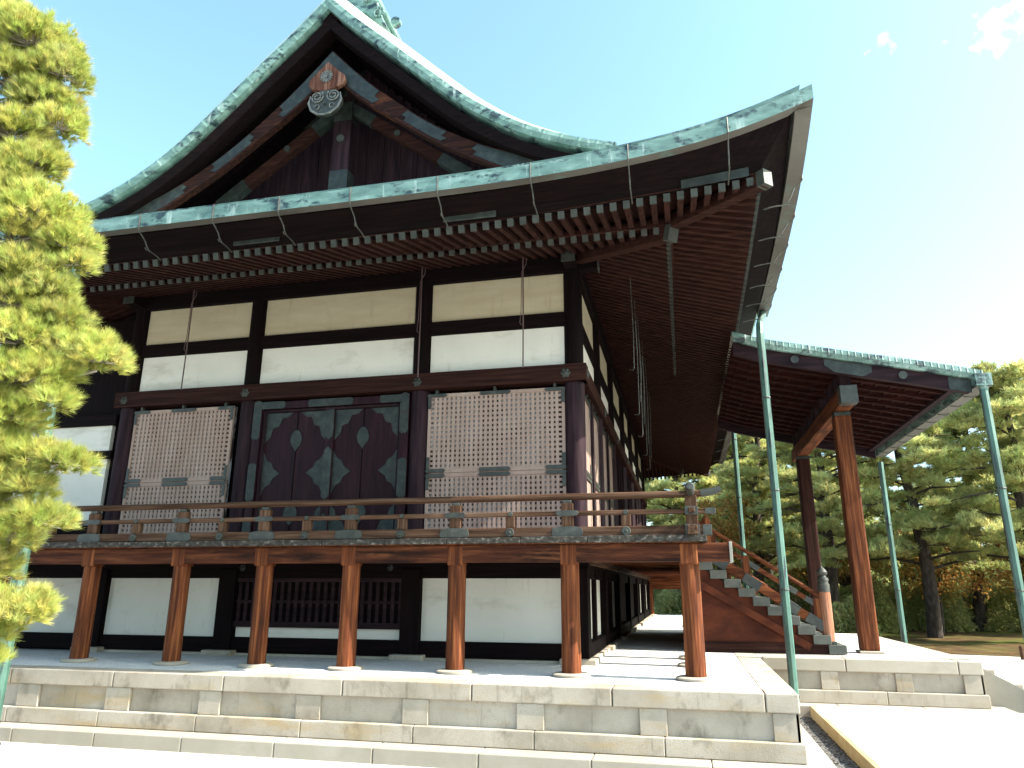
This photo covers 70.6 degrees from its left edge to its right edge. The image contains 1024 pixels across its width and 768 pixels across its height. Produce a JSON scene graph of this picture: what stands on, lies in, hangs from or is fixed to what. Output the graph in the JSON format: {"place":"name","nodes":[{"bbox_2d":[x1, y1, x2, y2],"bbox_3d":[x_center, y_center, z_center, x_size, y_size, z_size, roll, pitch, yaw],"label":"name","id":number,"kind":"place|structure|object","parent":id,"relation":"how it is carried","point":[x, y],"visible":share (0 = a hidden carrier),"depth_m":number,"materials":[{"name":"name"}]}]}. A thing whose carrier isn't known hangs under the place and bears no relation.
{"place":"outdoors","nodes":[
{"label":"outdoors","id":0,"kind":"place"},
{"bbox_2d":[0,655,1023,767],"bbox_3d":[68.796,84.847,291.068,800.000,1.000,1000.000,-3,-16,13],"label":"ground","id":1,"kind":"structure","parent":0,"point":[22,755],"depth_m":7.95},
{"bbox_2d":[0,0,141,664],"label":"pine tree","id":2,"kind":"object","parent":1,"relation":"on","point":[43,56],"visible":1,"depth_m":5.70,"materials":[{"name":"green plant"}]},
{"bbox_2d":[0,614,836,767],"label":"stone platform","id":3,"kind":"structure","parent":1,"relation":"on","point":[632,701],"depth_m":8.23,"materials":[{"name":"stone"}]},
{"bbox_2d":[0,0,1023,745],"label":"temple hall","id":4,"kind":"structure","parent":1,"relation":"on","point":[434,362],"depth_m":11.85,"materials":[{"name":"brown wood"}]},
{"bbox_2d":[241,392,411,531],"bbox_3d":[-3.035,1.365,11.896,2.820,2.353,0.183,-3,-16,13],"label":"double door","id":5,"kind":"structure","parent":4,"relation":"in","point":[345,447],"depth_m":11.94,"materials":[{"name":"purple wood"}]},
{"bbox_2d":[799,717,859,767],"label":"pebbles","id":6,"kind":"object","parent":1,"relation":"on","point":[837,755],"visible":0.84,"depth_m":8.71,"materials":[{"name":"grey gravel"}]},
{"bbox_2d":[732,508,1011,595],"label":"wood","id":7,"kind":"object","parent":1,"relation":"on","point":[873,521],"depth_m":54.38,"materials":[{"name":"plant"}]},
{"bbox_2d":[755,633,1023,716],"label":"stone platform","id":8,"kind":"structure","parent":1,"relation":"on","point":[899,675],"depth_m":10.83,"materials":[{"name":"stone"}]},
{"bbox_2d":[0,0,1023,574],"label":"sky","id":9,"kind":"structure","parent":0,"point":[906,239],"materials":[{"name":"blue"}]},
{"bbox_2d":[802,620,1023,656],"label":"forest floor","id":10,"kind":"structure","parent":0,"point":[992,643],"depth_m":26.12,"materials":[{"name":"brown soil"}]},
{"bbox_2d":[645,477,672,525],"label":"pine tree","id":11,"kind":"object","parent":10,"relation":"on","point":[655,506],"visible":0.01,"depth_m":47.88,"materials":[{"name":"green plant"}]},
{"bbox_2d":[653,589,674,614],"bbox_3d":[6.723,10.866,36.781,3.982,2.988,4.346,-3,-16,13],"label":"shrub","id":12,"kind":"object","parent":10,"relation":"on","point":[656,591],"visible":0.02,"depth_m":35.62,"materials":[{"name":"green plant"}]},
{"bbox_2d":[654,589,681,614],"bbox_3d":[8.107,10.181,33.442,3.559,2.500,3.840,-3,-16,13],"label":"shrub","id":13,"kind":"object","parent":10,"relation":"on","point":[669,601],"visible":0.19,"depth_m":32.97,"materials":[{"name":"green plant"}]},
{"bbox_2d":[644,459,732,590],"bbox_3d":[9.137,7.215,41.141,7.692,12.268,8.937,-3,-16,12],"label":"pine tree","id":14,"kind":"object","parent":10,"relation":"on","point":[671,484],"visible":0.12,"depth_m":39.96,"materials":[{"name":"green plant"}]},
{"bbox_2d":[651,439,791,558],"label":"pine tree","id":15,"kind":"object","parent":10,"relation":"on","point":[762,441],"visible":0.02,"depth_m":44.05,"materials":[{"name":"green plant"}]},
{"bbox_2d":[679,489,775,578],"bbox_3d":[9.735,8.180,33.817,4.972,6.356,5.051,8,-17,-25],"label":"maple tree","id":16,"kind":"object","parent":10,"relation":"on","point":[727,529],"visible":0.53,"depth_m":33.27,"materials":[{"name":"green plant"}]},
{"bbox_2d":[697,439,798,583],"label":"pine tree","id":17,"kind":"object","parent":10,"relation":"on","point":[771,570],"depth_m":47.63,"materials":[{"name":"green plant"}]},
{"bbox_2d":[698,434,839,596],"bbox_3d":[12.373,6.109,36.232,7.488,11.790,7.844,2,-16,-5],"label":"pine tree","id":18,"kind":"object","parent":10,"relation":"on","point":[752,464],"visible":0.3,"depth_m":35.08,"materials":[{"name":"green plant"}]},
{"bbox_2d":[764,567,810,623],"bbox_3d":[14.096,10.886,37.126,4.389,3.193,4.742,-3,-16,13],"label":"shrub","id":19,"kind":"object","parent":10,"relation":"on","point":[801,602],"visible":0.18,"depth_m":36.09,"materials":[{"name":"green plant"}]},
{"bbox_2d":[736,516,875,586],"bbox_3d":[14.433,9.127,35.568,6.334,5.521,6.346,9,-18,-28],"label":"maple tree","id":20,"kind":"object","parent":10,"relation":"on","point":[798,570],"visible":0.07,"depth_m":34.36,"materials":[{"name":"orange plant"}]},
{"bbox_2d":[761,453,912,591],"bbox_3d":[17.467,6.643,40.161,8.613,12.945,8.222,9,-18,-28],"label":"pine tree","id":21,"kind":"object","parent":10,"relation":"on","point":[828,468],"visible":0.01,"depth_m":38.88,"materials":[{"name":"green plant"}]},
{"bbox_2d":[742,441,933,603],"bbox_3d":[13.904,5.009,31.770,7.180,11.450,8.341,-4,-16,15],"label":"pine tree","id":22,"kind":"object","parent":10,"relation":"on","point":[826,493],"visible":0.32,"depth_m":30.91,"materials":[{"name":"green plant"}]},
{"bbox_2d":[789,531,904,587],"bbox_3d":[16.189,9.264,34.790,5.887,4.849,5.649,-3,-16,13],"label":"maple tree","id":23,"kind":"object","parent":10,"relation":"on","point":[842,573],"visible":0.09,"depth_m":34.26,"materials":[{"name":"orange plant"}]},
{"bbox_2d":[831,595,882,636],"bbox_3d":[12.863,8.800,27.341,2.105,1.868,2.266,-3,-16,13],"label":"shrub","id":24,"kind":"object","parent":10,"relation":"on","point":[840,611],"visible":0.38,"depth_m":27.03,"materials":[{"name":"green plant"}]},
{"bbox_2d":[839,573,892,604],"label":"shrub","id":25,"kind":"object","parent":10,"relation":"on","point":[878,577],"depth_m":40.85,"materials":[{"name":"green plant"}]},
{"bbox_2d":[839,574,907,632],"bbox_3d":[15.936,10.042,33.203,3.775,2.687,4.042,-3,-16,13],"label":"shrub","id":26,"kind":"object","parent":10,"relation":"on","point":[887,617],"visible":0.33,"depth_m":32.00,"materials":[{"name":"green plant"}]},
{"bbox_2d":[821,426,1023,637],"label":"pine tree","id":27,"kind":"object","parent":10,"relation":"on","point":[928,530],"visible":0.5,"depth_m":28.37,"materials":[{"name":"green plant"}]},
{"bbox_2d":[885,572,978,631],"bbox_3d":[19.624,10.257,34.381,4.430,2.963,4.745,-3,-16,13],"label":"shrub","id":28,"kind":"object","parent":10,"relation":"on","point":[914,607],"visible":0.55,"depth_m":32.98,"materials":[{"name":"green plant"}]},
{"bbox_2d":[845,528,1021,632],"bbox_3d":[18.768,8.261,31.803,7.041,5.175,7.708,-3,-16,13],"label":"maple tree","id":29,"kind":"object","parent":10,"relation":"on","point":[944,583],"visible":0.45,"depth_m":31.43,"materials":[{"name":"orange plant"}]},
{"bbox_2d":[878,400,1023,630],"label":"pine tree","id":30,"kind":"object","parent":10,"relation":"on","point":[956,438],"visible":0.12,"depth_m":33.50,"materials":[{"name":"green plant"}]},
{"bbox_2d":[909,590,1008,630],"bbox_3d":[21.603,10.998,35.292,4.356,2.055,4.775,-3,-16,13],"label":"shrub","id":31,"kind":"object","parent":10,"relation":"on","point":[968,598],"visible":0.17,"depth_m":34.16,"materials":[{"name":"green plant"}]},
{"bbox_2d":[912,354,1023,564],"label":"pine tree","id":32,"kind":"object","parent":10,"relation":"on","point":[1006,392],"visible":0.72,"depth_m":26.95,"materials":[{"name":"green plant"}]},
{"bbox_2d":[952,569,1018,621],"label":"shrub","id":33,"kind":"object","parent":10,"relation":"on","point":[988,576],"visible":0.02,"depth_m":40.63,"materials":[{"name":"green plant"}]},
{"bbox_2d":[956,540,1023,597],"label":"maple tree","id":34,"kind":"object","parent":10,"relation":"on","point":[1005,572],"visible":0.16,"depth_m":31.58,"materials":[{"name":"orange plant"}]},
{"bbox_2d":[961,573,1021,631],"bbox_3d":[23.605,10.042,34.023,4.833,3.206,5.159,-3,-16,13],"label":"shrub","id":35,"kind":"object","parent":10,"relation":"on","point":[1004,604],"visible":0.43,"depth_m":32.92,"materials":[{"name":"green plant"}]},
{"bbox_2d":[994,412,1023,572],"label":"pine tree","id":36,"kind":"object","parent":10,"relation":"on","point":[1016,423],"visible":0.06,"depth_m":31.94,"materials":[{"name":"green plant"}]},
{"bbox_2d":[816,707,1023,767],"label":"path","id":37,"kind":"structure","parent":0,"point":[884,738],"depth_m":8.50,"materials":[{"name":"white concrete"}]},
{"bbox_2d":[810,706,1023,767],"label":"kerb","id":38,"kind":"structure","parent":37,"relation":"on","point":[859,756],"depth_m":8.88,"materials":[{"name":"beige stone"}]},
{"bbox_2d":[1019,646,1023,659],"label":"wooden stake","id":39,"kind":"object","parent":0,"point":[1021,651],"visible":1,"depth_m":19.62,"materials":[{"name":"brown wood"}]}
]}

